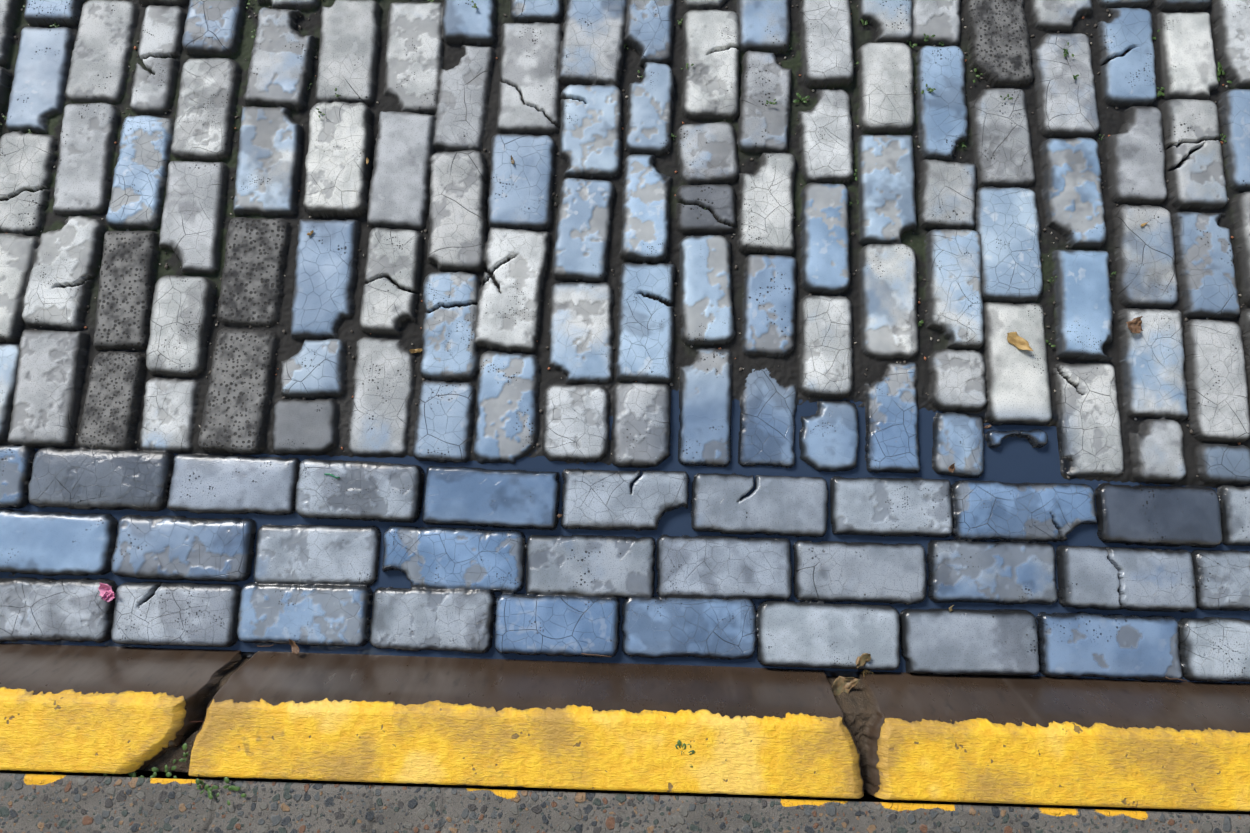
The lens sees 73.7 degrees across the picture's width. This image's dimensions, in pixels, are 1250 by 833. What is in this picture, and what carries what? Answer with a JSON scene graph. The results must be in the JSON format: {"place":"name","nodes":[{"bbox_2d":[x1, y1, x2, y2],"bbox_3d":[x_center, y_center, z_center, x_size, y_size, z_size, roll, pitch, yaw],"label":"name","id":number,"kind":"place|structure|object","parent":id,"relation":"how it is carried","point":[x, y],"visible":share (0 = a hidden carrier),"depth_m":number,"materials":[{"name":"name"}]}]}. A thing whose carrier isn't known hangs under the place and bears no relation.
{"place":"outdoors","nodes":[
{"label":"outdoors","id":0,"kind":"place"},
{"bbox_2d":[0,0,1249,681],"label":"cobblestone pavement","id":1,"kind":"structure","parent":0,"point":[498,260],"depth_m":1.74,"materials":[{"name":"stone"}]},
{"bbox_2d":[98,583,112,599],"bbox_3d":[-1.017,0.341,1.630,0.028,0.019,0.028,29,81,5],"label":"flower petal","id":2,"kind":"object","parent":1,"relation":"on","point":[102,587],"visible":0.98,"depth_m":1.63,"materials":[{"name":"pink plant"}]},
{"bbox_2d":[101,591,115,601],"bbox_3d":[-1.008,0.350,1.629,0.022,0.020,0.023,39,82,7],"label":"flower petal","id":3,"kind":"object","parent":1,"relation":"on","point":[112,596],"visible":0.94,"depth_m":1.63,"materials":[{"name":"pink plant"}]},
{"bbox_2d":[289,639,298,654],"bbox_3d":[-0.643,0.447,1.617,0.014,0.016,0.035,-27,83,-8],"label":"dry leaf","id":4,"kind":"object","parent":1,"relation":"on","point":[295,648],"visible":0.94,"depth_m":1.62,"materials":[{"name":"brown plant"}]},
{"bbox_2d":[409,348,421,352],"bbox_3d":[-0.434,-0.138,1.736,0.031,0.016,0.010,-8,88,-3],"label":"leaf bit","id":5,"kind":"object","parent":1,"relation":"on","point":[414,350],"visible":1,"depth_m":1.74,"materials":[{"name":"brown plant"}]},
{"bbox_2d":[581,653,611,656],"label":"twig","id":6,"kind":"object","parent":1,"relation":"on","point":[596,655],"visible":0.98,"depth_m":1.61,"materials":[{"name":"brown"}]},
{"bbox_2d":[1,9,1241,454],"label":"pale grit stones","id":7,"kind":"object","parent":1,"relation":"on","point":[555,175],"visible":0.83,"depth_m":1.79,"materials":[{"name":"beige stone"}]},
{"bbox_2d":[0,1,1243,478],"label":"dark grit stones","id":8,"kind":"object","parent":1,"relation":"on","point":[670,261],"visible":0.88,"depth_m":1.78,"materials":[{"name":"grey stone"}]},
{"bbox_2d":[0,390,1249,682],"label":"puddle water","id":9,"kind":"structure","parent":1,"relation":"on","point":[1016,460],"depth_m":1.69,"materials":[{"name":"blue liquid"}]},
{"bbox_2d":[84,13,1240,449],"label":"grit brick crumbs","id":10,"kind":"object","parent":1,"relation":"on","point":[674,195],"visible":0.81,"depth_m":1.81,"materials":[{"name":"brick"}]},
{"bbox_2d":[766,99,776,104],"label":"weed","id":11,"kind":"object","parent":1,"relation":"on","point":[773,103],"visible":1,"depth_m":1.81,"materials":[{"name":"green plant"}]},
{"bbox_2d":[793,93,809,102],"bbox_3d":[0.389,-0.702,1.839,0.036,0.008,0.024,2,80,0],"label":"weed","id":12,"kind":"object","parent":1,"relation":"on","point":[799,96],"visible":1,"depth_m":1.84,"materials":[{"name":"green plant"}]},
{"bbox_2d":[856,653,870,668],"bbox_3d":[0.458,0.471,1.606,0.040,0.018,0.021,-43,87,-9],"label":"dry leaf","id":13,"kind":"object","parent":1,"relation":"on","point":[862,659],"visible":1,"depth_m":1.61,"materials":[{"name":"brown plant"}]},
{"bbox_2d":[921,84,935,93],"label":"weed","id":14,"kind":"object","parent":1,"relation":"on","point":[928,89],"visible":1,"depth_m":1.83,"materials":[{"name":"green plant"}]},
{"bbox_2d":[948,463,954,472],"bbox_3d":[0.662,0.104,1.687,0.014,0.016,0.021,21,85,2],"label":"leaf bit","id":15,"kind":"object","parent":1,"relation":"on","point":[951,468],"visible":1,"depth_m":1.69,"materials":[{"name":"brown plant"}]},
{"bbox_2d":[1007,332,1032,350],"bbox_3d":[0.818,-0.153,1.726,0.062,0.014,0.027,39,87,11],"label":"dry leaf","id":16,"kind":"object","parent":1,"relation":"on","point":[1015,339],"visible":1,"depth_m":1.73,"materials":[{"name":"beige plant"}]},
{"bbox_2d":[1063,42,1073,56],"bbox_3d":[0.980,-0.810,1.843,0.023,0.007,0.036,2,80,0],"label":"weed","id":17,"kind":"object","parent":1,"relation":"on","point":[1066,52],"visible":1,"depth_m":1.84,"materials":[{"name":"green plant"}]},
{"bbox_2d":[1126,316,1142,332],"bbox_3d":[1.053,-0.186,1.722,0.034,0.020,0.034,-13,80,-2],"label":"dry leaf","id":18,"kind":"object","parent":1,"relation":"on","point":[1134,325],"visible":0.98,"depth_m":1.72,"materials":[{"name":"brown plant"}]},
{"bbox_2d":[1157,87,1164,96],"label":"weed","id":19,"kind":"object","parent":1,"relation":"on","point":[1159,93],"visible":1,"depth_m":1.84,"materials":[{"name":"green plant"}]},
{"bbox_2d":[1165,676,1186,681],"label":"twig","id":20,"kind":"object","parent":1,"relation":"on","point":[1175,678],"visible":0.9,"depth_m":1.61,"materials":[{"name":"brown"}]},
{"bbox_2d":[1217,62,1231,83],"bbox_3d":[1.316,-0.757,1.848,0.040,0.008,0.057,-16,80,-3],"label":"weed","id":21,"kind":"object","parent":1,"relation":"on","point":[1220,69],"visible":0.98,"depth_m":1.85,"materials":[{"name":"green plant"}]},
{"bbox_2d":[0,773,1249,832],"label":"sidewalk pavement","id":22,"kind":"structure","parent":0,"point":[37,803],"depth_m":1.45,"materials":[{"name":"concrete"}]},
{"bbox_2d":[195,778,218,798],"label":"kerb weed","id":23,"kind":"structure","parent":22,"relation":"on","point":[206,787],"depth_m":1.45,"materials":[{"name":"green plant"}]},
{"bbox_2d":[216,777,246,804],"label":"kerb weed","id":24,"kind":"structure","parent":22,"relation":"on","point":[233,787],"depth_m":1.45,"materials":[{"name":"green plant"}]},
{"bbox_2d":[0,770,1249,814],"bbox_3d":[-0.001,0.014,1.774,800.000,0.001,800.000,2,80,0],"label":"gap","id":25,"kind":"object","parent":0,"point":[185,775],"depth_m":1.64,"materials":[{"name":"concrete"}]},
{"bbox_2d":[0,643,1249,810],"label":"kerb","id":26,"kind":"structure","parent":25,"relation":"on","point":[1043,740],"depth_m":1.47,"materials":[{"name":"paint"}]},
{"bbox_2d":[128,772,156,777],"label":"kerb weed","id":27,"kind":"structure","parent":26,"relation":"on","point":[133,774],"depth_m":1.47,"materials":[{"name":"green plant"}]},
{"bbox_2d":[150,759,176,778],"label":"kerb weed","id":28,"kind":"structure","parent":26,"relation":"on","point":[167,772],"depth_m":1.48,"materials":[{"name":"green plant"}]},
{"bbox_2d":[179,743,188,761],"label":"kerb weed","id":29,"kind":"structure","parent":26,"relation":"on","point":[184,746],"depth_m":1.48,"materials":[{"name":"green plant"}]},
{"bbox_2d":[675,740,694,766],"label":"kerb weed","id":30,"kind":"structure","parent":26,"relation":"on","point":[683,745],"depth_m":1.46,"materials":[{"name":"green plant"}]},
{"bbox_2d":[832,676,859,695],"bbox_3d":[0.418,0.512,1.587,0.061,0.029,0.036,-22,86,-6],"label":"leaf","id":31,"kind":"object","parent":26,"relation":"attached to","point":[841,684],"visible":0.92,"depth_m":1.59,"materials":[{"name":"brown plant"}]},
{"bbox_2d":[862,669,873,675],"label":"leaf","id":32,"kind":"object","parent":26,"relation":"attached to","point":[864,671],"visible":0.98,"depth_m":1.63,"materials":[{"name":"brown plant"}]}
]}

